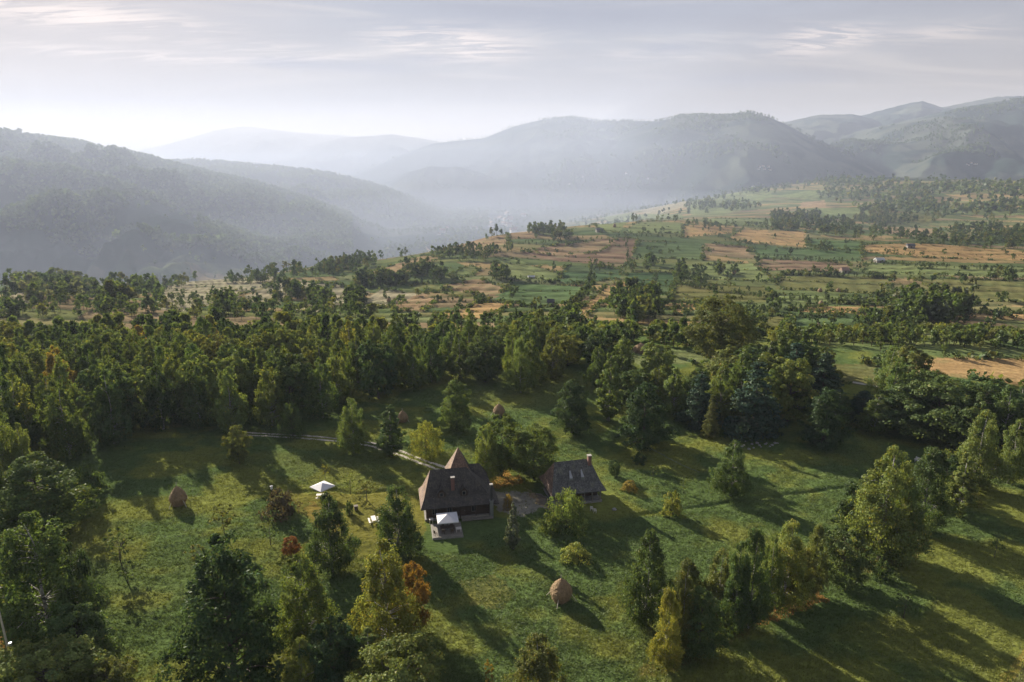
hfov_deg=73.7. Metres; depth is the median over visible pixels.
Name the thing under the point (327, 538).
birch tree
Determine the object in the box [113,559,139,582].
sapling
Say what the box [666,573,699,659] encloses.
birch tree
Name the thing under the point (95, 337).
broadleaf tree
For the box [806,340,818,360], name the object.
birch tree
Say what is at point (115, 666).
broadleaf tree
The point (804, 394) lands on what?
birch tree
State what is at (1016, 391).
broadleaf tree
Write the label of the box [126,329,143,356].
birch tree
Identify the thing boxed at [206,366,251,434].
birch tree
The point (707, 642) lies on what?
broadleaf tree
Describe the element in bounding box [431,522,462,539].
deck
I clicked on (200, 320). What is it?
birch tree
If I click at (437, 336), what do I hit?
birch tree
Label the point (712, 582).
birch tree
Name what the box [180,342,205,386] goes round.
birch tree
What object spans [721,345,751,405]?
birch tree
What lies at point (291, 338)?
broadleaf tree
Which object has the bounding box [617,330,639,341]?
broadleaf tree
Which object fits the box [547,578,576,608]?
haystack
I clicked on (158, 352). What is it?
birch tree
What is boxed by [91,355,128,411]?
birch tree
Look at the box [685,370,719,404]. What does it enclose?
birch tree
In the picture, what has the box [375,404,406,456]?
poplar tree
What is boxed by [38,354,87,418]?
birch tree
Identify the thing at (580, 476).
wooden house
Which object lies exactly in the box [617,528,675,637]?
birch tree
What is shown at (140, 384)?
broadleaf tree
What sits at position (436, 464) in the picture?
dirt track
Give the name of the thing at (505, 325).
birch tree
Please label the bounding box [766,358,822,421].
broadleaf tree
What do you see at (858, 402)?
conifer tree
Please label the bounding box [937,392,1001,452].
broadleaf tree
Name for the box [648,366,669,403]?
birch tree
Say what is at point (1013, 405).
birch tree
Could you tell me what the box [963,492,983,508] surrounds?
shrub
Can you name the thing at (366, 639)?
poplar tree
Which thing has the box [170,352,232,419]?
broadleaf tree
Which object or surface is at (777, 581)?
birch tree
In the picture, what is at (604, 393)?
poplar tree
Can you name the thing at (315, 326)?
birch tree
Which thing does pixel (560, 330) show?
birch tree
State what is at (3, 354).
birch tree
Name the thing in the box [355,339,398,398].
broadleaf tree
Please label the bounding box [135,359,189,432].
birch tree
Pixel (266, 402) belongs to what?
birch tree
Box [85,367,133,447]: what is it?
birch tree
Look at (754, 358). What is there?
broadleaf tree
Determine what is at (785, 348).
birch tree
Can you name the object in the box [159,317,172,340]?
birch tree
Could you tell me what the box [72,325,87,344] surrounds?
birch tree
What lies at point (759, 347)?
birch tree
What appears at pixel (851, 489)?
broadleaf tree
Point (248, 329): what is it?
birch tree
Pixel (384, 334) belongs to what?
birch tree
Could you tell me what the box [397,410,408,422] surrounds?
haystack
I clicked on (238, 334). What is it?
birch tree
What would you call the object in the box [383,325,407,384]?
birch tree
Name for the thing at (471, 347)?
birch tree
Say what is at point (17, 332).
birch tree
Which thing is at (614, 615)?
meadow grass
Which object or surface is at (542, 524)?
shrub
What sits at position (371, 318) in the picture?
birch tree
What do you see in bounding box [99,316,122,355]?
birch tree
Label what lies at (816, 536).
birch tree
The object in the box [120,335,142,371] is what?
birch tree
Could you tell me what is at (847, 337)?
birch tree
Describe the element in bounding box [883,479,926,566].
birch tree
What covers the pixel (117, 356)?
birch tree
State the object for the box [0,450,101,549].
broadleaf tree
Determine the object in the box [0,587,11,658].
utility pole
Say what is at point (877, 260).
barn
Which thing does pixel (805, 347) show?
broadleaf tree
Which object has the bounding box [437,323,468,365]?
birch tree
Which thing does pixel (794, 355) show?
conifer tree
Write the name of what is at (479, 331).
birch tree
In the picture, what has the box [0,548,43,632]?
birch tree
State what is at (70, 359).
birch tree
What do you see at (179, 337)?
birch tree
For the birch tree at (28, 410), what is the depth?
150.51 m
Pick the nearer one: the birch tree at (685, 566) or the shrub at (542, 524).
the birch tree at (685, 566)
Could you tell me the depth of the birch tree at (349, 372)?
185.16 m
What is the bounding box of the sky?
[0,0,1023,150]
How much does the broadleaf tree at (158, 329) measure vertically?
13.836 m
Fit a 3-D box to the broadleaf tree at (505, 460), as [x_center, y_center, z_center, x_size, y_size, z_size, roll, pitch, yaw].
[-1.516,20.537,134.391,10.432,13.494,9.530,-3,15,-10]
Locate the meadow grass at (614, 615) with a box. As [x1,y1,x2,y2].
[0,367,1023,681]
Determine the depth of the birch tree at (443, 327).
232.20 m
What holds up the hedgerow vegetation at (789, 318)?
on the ground at (510, 160)
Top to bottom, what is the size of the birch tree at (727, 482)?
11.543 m
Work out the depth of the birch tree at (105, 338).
197.71 m
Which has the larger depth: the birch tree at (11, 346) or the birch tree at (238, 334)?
the birch tree at (238, 334)
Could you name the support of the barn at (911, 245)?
on the ground at (510, 160)
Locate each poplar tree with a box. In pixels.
[348,627,387,677]
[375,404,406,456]
[503,502,521,549]
[594,351,623,421]
[945,452,979,517]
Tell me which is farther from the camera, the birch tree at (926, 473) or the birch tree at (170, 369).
the birch tree at (170, 369)
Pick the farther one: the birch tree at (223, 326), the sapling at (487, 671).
the birch tree at (223, 326)
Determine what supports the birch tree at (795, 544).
on the ground at (510, 160)
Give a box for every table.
[368,515,377,524]
[440,525,454,530]
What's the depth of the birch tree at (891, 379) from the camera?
161.29 m
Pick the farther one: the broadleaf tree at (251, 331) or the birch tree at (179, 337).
the broadleaf tree at (251, 331)
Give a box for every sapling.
[102,527,134,565]
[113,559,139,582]
[183,544,209,561]
[207,503,235,533]
[260,517,279,544]
[319,464,329,478]
[343,473,357,494]
[355,476,377,500]
[484,659,493,681]
[680,478,687,490]
[896,589,917,617]
[988,534,1005,557]
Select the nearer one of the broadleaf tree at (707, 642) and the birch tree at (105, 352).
the broadleaf tree at (707, 642)
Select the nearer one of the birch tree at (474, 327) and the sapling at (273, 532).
the sapling at (273, 532)
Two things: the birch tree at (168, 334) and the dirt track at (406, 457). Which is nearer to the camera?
the dirt track at (406, 457)
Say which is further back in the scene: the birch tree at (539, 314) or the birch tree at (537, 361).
the birch tree at (539, 314)
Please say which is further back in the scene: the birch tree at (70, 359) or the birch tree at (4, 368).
the birch tree at (70, 359)
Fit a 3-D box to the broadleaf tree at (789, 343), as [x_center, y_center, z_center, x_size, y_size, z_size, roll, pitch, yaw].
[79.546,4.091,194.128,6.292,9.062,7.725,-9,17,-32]
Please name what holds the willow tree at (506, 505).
on the ground at (510, 160)
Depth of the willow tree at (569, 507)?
114.34 m
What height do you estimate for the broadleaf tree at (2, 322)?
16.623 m
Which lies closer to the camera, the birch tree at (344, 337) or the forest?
the birch tree at (344, 337)
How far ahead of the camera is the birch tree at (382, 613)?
83.13 m
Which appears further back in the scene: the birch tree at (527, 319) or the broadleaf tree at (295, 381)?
the birch tree at (527, 319)
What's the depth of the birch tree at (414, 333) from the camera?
208.02 m
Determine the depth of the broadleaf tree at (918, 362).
166.62 m
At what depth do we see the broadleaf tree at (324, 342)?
203.72 m
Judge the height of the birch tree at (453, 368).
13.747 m
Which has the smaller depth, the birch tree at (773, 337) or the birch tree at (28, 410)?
the birch tree at (28, 410)
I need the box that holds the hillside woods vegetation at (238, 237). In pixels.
[0,96,1023,280]
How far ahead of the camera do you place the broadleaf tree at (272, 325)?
203.62 m
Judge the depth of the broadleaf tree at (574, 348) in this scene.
196.29 m
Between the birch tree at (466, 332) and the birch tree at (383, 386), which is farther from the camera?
the birch tree at (466, 332)
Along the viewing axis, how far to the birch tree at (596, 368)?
181.34 m
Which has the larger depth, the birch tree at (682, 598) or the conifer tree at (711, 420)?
the conifer tree at (711, 420)
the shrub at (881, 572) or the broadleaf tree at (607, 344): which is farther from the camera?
the broadleaf tree at (607, 344)
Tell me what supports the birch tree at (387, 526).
on the ground at (510, 160)
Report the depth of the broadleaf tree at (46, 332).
226.68 m
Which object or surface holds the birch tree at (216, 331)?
on the ground at (510, 160)
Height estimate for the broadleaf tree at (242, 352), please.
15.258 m
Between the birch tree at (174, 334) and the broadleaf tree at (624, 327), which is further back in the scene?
the broadleaf tree at (624, 327)
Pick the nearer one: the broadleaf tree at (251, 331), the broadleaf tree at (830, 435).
the broadleaf tree at (830, 435)
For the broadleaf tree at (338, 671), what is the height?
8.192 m
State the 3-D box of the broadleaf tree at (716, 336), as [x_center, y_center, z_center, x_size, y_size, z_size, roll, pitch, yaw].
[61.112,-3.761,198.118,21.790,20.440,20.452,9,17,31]
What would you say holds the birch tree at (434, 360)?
on the ground at (510, 160)
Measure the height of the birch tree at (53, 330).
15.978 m
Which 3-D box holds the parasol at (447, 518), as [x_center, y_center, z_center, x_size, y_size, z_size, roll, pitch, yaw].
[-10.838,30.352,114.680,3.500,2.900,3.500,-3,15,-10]
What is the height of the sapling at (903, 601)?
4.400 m
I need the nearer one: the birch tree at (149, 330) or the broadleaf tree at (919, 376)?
the broadleaf tree at (919, 376)
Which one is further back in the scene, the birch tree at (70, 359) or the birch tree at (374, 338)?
the birch tree at (374, 338)
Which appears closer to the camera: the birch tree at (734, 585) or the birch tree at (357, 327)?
the birch tree at (734, 585)
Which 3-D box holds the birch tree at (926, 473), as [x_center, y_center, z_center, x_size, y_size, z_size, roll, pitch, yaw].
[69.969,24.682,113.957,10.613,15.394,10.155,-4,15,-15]
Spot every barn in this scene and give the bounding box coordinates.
[547,299,554,304]
[839,267,849,273]
[873,257,884,262]
[906,243,915,248]
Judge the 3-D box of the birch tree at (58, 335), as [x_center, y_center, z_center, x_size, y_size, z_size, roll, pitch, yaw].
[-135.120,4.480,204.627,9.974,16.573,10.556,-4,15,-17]
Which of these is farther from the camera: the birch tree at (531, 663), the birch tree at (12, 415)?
the birch tree at (12, 415)
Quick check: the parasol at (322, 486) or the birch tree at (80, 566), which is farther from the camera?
the parasol at (322, 486)
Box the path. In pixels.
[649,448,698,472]
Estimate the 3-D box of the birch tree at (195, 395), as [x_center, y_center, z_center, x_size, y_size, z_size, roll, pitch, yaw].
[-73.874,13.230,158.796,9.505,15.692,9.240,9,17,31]
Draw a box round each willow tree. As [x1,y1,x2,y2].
[276,401,307,440]
[407,420,444,461]
[502,493,512,510]
[544,488,589,538]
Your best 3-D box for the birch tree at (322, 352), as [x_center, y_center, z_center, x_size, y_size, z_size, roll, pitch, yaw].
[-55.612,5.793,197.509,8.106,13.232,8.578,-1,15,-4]
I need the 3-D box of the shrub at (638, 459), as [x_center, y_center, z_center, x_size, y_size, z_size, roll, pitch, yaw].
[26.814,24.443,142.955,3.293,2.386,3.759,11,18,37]
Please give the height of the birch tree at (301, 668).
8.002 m
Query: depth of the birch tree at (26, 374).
166.50 m
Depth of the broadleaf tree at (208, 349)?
192.90 m
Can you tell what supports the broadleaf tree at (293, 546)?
on the ground at (510, 160)
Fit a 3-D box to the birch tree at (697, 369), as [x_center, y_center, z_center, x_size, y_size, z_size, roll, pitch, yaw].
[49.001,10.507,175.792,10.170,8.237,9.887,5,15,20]
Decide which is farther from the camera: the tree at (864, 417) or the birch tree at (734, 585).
the tree at (864, 417)
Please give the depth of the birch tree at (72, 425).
141.05 m
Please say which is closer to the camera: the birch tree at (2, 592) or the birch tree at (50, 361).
the birch tree at (2, 592)
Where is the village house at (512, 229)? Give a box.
[509,227,516,232]
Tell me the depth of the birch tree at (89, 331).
220.68 m
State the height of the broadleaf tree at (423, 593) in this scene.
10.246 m
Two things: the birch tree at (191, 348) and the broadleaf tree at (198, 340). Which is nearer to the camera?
the birch tree at (191, 348)
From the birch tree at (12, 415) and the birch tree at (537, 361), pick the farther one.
the birch tree at (537, 361)
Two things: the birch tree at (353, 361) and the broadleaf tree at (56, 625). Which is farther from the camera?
the birch tree at (353, 361)
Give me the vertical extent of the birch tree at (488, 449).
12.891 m
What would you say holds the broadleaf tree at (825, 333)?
on the ground at (510, 160)
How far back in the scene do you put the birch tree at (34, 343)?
194.60 m
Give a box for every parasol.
[310,481,334,492]
[436,512,458,529]
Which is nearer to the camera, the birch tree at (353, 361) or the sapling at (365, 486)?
the sapling at (365, 486)
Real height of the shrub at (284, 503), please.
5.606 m
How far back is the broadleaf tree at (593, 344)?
194.10 m
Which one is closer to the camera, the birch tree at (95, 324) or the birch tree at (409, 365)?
the birch tree at (409, 365)
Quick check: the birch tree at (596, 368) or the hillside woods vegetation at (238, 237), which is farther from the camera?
the hillside woods vegetation at (238, 237)
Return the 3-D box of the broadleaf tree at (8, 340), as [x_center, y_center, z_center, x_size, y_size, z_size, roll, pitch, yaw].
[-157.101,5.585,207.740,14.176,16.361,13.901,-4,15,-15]
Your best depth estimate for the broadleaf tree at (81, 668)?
74.72 m
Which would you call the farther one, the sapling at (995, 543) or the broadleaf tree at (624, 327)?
the broadleaf tree at (624, 327)
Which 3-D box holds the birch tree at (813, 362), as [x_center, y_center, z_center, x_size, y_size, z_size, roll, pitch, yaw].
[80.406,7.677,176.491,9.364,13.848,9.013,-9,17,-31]
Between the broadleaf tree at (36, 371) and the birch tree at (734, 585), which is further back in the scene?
the broadleaf tree at (36, 371)
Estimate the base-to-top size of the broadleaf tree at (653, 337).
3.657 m
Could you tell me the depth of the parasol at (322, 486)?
126.52 m
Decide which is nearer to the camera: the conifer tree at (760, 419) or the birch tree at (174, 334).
the conifer tree at (760, 419)
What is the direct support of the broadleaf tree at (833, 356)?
on the ground at (510, 160)
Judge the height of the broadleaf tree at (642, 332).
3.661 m
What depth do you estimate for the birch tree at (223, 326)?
232.47 m
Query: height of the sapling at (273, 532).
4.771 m
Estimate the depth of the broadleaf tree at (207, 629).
75.84 m
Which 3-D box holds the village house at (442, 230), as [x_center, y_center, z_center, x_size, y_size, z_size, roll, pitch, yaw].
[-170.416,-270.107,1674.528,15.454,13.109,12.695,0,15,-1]
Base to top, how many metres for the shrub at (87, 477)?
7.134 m
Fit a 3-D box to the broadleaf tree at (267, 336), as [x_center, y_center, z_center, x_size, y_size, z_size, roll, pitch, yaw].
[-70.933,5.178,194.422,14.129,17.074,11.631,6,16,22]
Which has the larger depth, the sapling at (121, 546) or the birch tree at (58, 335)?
the birch tree at (58, 335)
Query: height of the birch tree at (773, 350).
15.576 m
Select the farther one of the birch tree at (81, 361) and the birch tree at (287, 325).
the birch tree at (287, 325)
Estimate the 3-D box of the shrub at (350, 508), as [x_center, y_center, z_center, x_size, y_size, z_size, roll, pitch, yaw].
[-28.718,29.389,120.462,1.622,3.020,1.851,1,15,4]
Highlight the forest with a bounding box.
[0,307,1013,347]
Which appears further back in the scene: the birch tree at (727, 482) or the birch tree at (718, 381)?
the birch tree at (718, 381)
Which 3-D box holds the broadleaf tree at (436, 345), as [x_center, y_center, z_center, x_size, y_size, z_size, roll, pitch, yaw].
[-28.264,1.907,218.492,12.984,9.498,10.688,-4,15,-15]
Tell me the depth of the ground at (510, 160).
342.29 m
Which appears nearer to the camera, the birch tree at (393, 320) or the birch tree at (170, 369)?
the birch tree at (170, 369)
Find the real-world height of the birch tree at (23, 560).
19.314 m
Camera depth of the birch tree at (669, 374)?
175.85 m
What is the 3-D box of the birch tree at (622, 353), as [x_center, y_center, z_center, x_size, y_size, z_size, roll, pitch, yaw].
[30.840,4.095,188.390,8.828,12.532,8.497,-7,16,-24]
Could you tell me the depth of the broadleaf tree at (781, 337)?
198.21 m
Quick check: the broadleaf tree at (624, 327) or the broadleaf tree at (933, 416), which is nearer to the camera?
the broadleaf tree at (933, 416)
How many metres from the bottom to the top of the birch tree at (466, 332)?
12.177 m
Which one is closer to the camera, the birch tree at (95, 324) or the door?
the door
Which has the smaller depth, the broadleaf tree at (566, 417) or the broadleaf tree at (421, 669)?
the broadleaf tree at (421, 669)
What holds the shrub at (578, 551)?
on the ground at (510, 160)
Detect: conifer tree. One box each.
[672,374,722,431]
[699,394,720,439]
[720,361,790,444]
[784,343,807,384]
[809,352,846,412]
[844,390,874,424]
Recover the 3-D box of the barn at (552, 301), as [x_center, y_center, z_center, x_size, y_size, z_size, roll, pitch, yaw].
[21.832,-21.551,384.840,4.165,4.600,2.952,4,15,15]
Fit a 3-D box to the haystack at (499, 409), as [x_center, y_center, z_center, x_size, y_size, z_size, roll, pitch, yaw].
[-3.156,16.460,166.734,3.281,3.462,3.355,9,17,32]
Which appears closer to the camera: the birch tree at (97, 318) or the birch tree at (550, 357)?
the birch tree at (550, 357)
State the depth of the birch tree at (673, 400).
165.54 m
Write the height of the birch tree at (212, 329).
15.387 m
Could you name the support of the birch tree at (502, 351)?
on the ground at (510, 160)
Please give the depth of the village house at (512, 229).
1609.50 m
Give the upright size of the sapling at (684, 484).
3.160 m
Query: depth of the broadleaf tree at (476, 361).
187.73 m
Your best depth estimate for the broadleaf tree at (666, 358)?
181.79 m
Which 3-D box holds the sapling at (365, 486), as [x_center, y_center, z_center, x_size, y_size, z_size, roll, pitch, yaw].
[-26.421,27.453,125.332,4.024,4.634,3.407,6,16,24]
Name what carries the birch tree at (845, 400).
on the ground at (510, 160)
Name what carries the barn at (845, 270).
on the ground at (510, 160)
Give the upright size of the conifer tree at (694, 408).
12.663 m
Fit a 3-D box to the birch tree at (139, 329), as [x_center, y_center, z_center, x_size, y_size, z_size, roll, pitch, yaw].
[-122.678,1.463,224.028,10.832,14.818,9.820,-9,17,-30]
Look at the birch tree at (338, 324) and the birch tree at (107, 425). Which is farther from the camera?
the birch tree at (338, 324)
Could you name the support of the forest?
on the ground at (510, 160)
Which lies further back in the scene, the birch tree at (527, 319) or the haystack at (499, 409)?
the birch tree at (527, 319)
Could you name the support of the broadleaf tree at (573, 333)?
on the ground at (510, 160)
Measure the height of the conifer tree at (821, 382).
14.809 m
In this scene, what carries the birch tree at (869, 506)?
on the ground at (510, 160)
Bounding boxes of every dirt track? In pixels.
[247,432,444,467]
[251,435,436,468]
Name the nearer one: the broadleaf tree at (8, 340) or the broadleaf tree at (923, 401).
the broadleaf tree at (923, 401)
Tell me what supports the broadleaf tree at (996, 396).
on the ground at (510, 160)
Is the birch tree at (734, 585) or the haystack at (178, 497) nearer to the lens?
the birch tree at (734, 585)
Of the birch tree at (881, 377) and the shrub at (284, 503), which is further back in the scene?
the birch tree at (881, 377)
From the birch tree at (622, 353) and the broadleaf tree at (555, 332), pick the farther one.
the broadleaf tree at (555, 332)
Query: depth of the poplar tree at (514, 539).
108.62 m
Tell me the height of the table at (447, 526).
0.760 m
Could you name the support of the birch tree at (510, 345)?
on the ground at (510, 160)
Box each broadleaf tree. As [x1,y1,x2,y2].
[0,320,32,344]
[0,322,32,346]
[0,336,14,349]
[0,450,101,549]
[0,632,116,681]
[8,346,46,387]
[26,324,66,352]
[37,601,120,678]
[73,364,139,431]
[81,323,126,364]
[89,654,138,681]
[107,363,160,426]
[132,333,179,378]
[149,325,182,338]
[152,529,288,681]
[163,341,208,393]
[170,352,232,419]
[180,329,216,358]
[188,320,211,337]
[199,352,252,405]
[200,334,236,378]
[216,343,256,393]
[220,425,252,463]
[238,328,277,379]
[245,318,279,349]
[249,322,287,362]
[258,348,321,412]
[272,326,310,363]
[280,536,301,555]
[295,615,364,681]
[304,335,332,363]
[343,629,445,681]
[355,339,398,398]
[392,561,431,628]
[403,332,439,351]
[435,378,474,431]
[463,337,502,381]
[476,412,529,476]
[483,325,508,352]
[507,422,560,479]
[542,327,568,346]
[548,378,591,434]
[553,333,583,365]
[564,332,583,350]
[577,333,615,364]
[585,336,612,348]
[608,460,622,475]
[610,326,631,332]
[611,369,660,406]
[614,382,680,451]
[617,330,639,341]
[631,325,646,334]
[639,341,677,381]
[645,332,662,340]
[671,585,733,659]
[677,293,761,359]
[703,344,750,381]
[727,343,763,389]
[740,351,796,399]
[742,366,789,417]
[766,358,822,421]
[768,331,801,356]
[779,339,796,359]
[783,546,823,601]
[784,339,816,373]
[796,387,856,450]
[815,330,834,340]
[817,347,840,375]
[820,524,882,591]
[830,479,883,539]
[852,331,863,340]
[865,384,950,440]
[871,345,909,378]
[874,374,999,438]
[875,345,934,397]
[895,368,950,408]
[928,374,1023,429]
[928,454,967,499]
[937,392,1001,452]
[975,384,1023,422]
[1005,328,1023,338]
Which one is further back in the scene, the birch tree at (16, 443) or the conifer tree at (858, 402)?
the conifer tree at (858, 402)
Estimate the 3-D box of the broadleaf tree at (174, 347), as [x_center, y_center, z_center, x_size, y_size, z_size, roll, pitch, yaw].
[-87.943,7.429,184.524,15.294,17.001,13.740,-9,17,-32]
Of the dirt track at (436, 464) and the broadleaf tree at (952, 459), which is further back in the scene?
the dirt track at (436, 464)
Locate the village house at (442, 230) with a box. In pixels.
[439,228,445,232]
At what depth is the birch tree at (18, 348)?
206.10 m
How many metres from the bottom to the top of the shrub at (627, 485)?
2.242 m
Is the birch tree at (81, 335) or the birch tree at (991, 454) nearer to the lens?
the birch tree at (991, 454)
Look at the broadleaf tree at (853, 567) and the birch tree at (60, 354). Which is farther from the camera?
the birch tree at (60, 354)
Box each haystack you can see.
[168,484,189,508]
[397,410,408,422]
[492,404,505,415]
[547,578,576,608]
[633,343,647,353]
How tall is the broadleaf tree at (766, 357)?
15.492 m
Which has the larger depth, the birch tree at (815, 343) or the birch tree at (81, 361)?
the birch tree at (815, 343)
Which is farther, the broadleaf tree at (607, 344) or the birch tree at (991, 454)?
the broadleaf tree at (607, 344)
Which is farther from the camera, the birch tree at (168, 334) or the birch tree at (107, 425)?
the birch tree at (168, 334)
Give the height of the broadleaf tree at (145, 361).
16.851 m
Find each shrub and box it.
[70,460,109,497]
[256,487,302,522]
[344,500,353,515]
[535,512,563,538]
[559,541,593,566]
[620,480,638,493]
[631,452,647,464]
[659,490,686,517]
[871,557,895,583]
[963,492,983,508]
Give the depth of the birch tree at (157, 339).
196.95 m
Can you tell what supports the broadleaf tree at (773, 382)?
on the ground at (510, 160)
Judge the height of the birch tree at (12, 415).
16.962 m
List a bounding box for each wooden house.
[418,448,498,522]
[539,454,606,506]
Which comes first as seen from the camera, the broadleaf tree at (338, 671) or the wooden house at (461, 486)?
the broadleaf tree at (338, 671)
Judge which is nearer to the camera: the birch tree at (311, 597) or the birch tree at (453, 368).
the birch tree at (311, 597)
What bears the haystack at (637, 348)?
on the ground at (510, 160)
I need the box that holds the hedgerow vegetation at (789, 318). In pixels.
[0,215,1023,384]
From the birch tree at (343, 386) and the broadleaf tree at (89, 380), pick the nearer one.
the broadleaf tree at (89, 380)
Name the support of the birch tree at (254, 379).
on the ground at (510, 160)
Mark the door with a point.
(462, 508)
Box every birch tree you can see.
[0,338,18,359]
[0,341,13,375]
[0,364,37,425]
[0,370,41,439]
[0,379,37,448]
[0,411,31,489]
[0,510,101,656]
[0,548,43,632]
[7,352,44,399]
[8,342,20,355]
[8,354,38,403]
[9,422,41,482]
[10,327,30,352]
[21,342,29,352]
[28,340,46,379]
[28,373,81,444]
[29,330,50,355]
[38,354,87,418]
[38,379,102,468]
[42,345,77,404]
[43,341,66,377]
[44,323,68,352]
[48,330,68,356]
[52,541,112,628]
[63,333,80,365]
[64,339,91,391]
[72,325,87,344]
[75,342,102,404]
[85,328,92,339]
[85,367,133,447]
[88,322,110,357]
[90,313,107,339]
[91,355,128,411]
[93,332,118,365]
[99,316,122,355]
[100,342,123,373]
[109,346,140,395]
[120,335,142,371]
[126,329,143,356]
[132,325,146,344]
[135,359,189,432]
[137,323,157,351]
[144,335,171,371]
[153,345,175,394]
[158,351,185,419]
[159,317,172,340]
[163,329,173,343]
[171,331,181,344]
[173,333,192,364]
[175,365,215,431]
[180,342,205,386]
[192,316,210,337]
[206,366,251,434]
[207,326,221,351]
[208,327,221,345]
[218,316,235,339]
[221,325,239,350]
[229,323,246,346]
[240,324,250,341]
[244,347,273,411]
[247,362,285,430]
[264,344,282,384]
[270,551,341,661]
[275,343,298,403]
[282,635,325,681]
[284,321,297,346]
[291,321,314,349]
[296,357,340,421]
[301,346,315,377]
[304,491,361,581]
[306,316,329,353]
[312,339,327,377]
[325,345,353,405]
[326,319,348,352]
[329,339,356,390]
[335,397,370,456]
[339,319,364,370]
[340,537,425,659]
[346,334,368,383]
[348,318,366,344]
[365,315,382,341]
[367,319,382,360]
[370,340,397,387]
[375,484,426,560]
[381,326,400,360]
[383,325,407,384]
[388,314,407,341]
[392,322,407,351]
[395,335,429,390]
[403,327,421,356]
[413,328,435,377]
[418,333,445,385]
[428,330,442,348]
[436,316,453,344]
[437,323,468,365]
[443,332,474,378]
[458,320,480,349]
[466,323,477,345]
[467,325,489,348]
[467,335,488,356]
[471,423,501,482]
[483,335,510,366]
[491,321,509,340]
[500,335,537,392]
[501,324,521,371]
[501,631,569,681]
[512,318,526,347]
[517,337,550,387]
[518,318,537,342]
[519,320,543,360]
[530,309,549,351]
[539,328,566,379]
[545,324,570,353]
[583,344,605,387]
[606,334,636,376]
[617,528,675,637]
[645,587,684,673]
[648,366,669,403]
[656,367,691,414]
[665,369,685,396]
[666,557,703,600]
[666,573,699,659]
[681,367,717,391]
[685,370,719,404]
[693,547,733,616]
[702,360,738,420]
[705,439,756,502]
[716,541,758,635]
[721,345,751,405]
[729,526,776,632]
[752,343,763,355]
[753,531,787,623]
[760,338,785,385]
[761,519,816,613]
[767,331,777,341]
[778,341,792,379]
[786,356,816,418]
[799,521,830,600]
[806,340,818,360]
[807,345,839,390]
[810,391,856,425]
[831,331,848,342]
[835,444,935,576]
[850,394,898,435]
[863,345,899,394]
[869,356,907,416]
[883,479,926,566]
[893,447,959,534]
[941,409,1014,492]
[991,384,1023,452]
[992,418,1023,486]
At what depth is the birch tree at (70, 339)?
213.23 m
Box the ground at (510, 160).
[0,96,1023,681]
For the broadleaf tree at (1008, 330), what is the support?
on the ground at (510, 160)
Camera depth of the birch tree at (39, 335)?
216.72 m
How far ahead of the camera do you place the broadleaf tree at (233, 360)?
172.67 m
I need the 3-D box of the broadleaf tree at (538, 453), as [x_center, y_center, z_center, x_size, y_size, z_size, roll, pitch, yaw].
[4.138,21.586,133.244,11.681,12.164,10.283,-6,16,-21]
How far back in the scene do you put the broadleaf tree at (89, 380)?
152.74 m
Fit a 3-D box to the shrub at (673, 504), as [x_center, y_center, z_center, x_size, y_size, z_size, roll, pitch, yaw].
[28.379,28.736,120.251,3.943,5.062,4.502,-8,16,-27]
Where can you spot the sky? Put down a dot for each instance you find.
(136, 75)
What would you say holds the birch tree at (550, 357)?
on the ground at (510, 160)
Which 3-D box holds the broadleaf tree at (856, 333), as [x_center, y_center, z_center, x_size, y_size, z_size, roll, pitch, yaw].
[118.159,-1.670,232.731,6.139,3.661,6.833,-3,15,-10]
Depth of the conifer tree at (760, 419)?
150.86 m
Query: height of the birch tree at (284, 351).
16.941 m
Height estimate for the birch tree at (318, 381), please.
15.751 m
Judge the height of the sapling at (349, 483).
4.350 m
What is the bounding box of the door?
[461,507,464,515]
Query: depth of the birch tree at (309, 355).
183.46 m
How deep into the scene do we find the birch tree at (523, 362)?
179.24 m
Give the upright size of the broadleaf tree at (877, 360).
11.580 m
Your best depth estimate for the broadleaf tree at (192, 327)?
230.90 m
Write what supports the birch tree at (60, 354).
on the ground at (510, 160)
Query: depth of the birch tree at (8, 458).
127.19 m
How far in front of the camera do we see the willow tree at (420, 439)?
144.29 m
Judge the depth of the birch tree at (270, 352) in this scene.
185.50 m
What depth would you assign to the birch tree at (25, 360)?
174.74 m
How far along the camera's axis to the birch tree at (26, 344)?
200.97 m
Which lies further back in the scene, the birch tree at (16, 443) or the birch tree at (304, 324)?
the birch tree at (304, 324)
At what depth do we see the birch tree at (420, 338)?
199.83 m
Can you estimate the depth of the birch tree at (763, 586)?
87.93 m
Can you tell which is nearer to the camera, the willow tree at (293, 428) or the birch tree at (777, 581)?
the birch tree at (777, 581)
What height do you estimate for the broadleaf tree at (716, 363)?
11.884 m
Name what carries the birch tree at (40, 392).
on the ground at (510, 160)
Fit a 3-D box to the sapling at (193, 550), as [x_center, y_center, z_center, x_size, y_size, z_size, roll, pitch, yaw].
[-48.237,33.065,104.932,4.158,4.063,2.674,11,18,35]
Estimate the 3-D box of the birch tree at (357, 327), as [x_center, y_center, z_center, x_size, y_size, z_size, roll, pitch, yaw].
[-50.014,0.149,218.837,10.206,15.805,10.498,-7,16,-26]
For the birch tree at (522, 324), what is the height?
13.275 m
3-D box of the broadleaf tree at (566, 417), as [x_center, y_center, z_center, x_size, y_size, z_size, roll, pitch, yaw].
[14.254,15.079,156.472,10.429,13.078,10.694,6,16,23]
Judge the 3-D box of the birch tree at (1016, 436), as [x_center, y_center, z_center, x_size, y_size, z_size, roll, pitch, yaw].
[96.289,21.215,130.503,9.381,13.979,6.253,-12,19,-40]
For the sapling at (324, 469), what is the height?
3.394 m

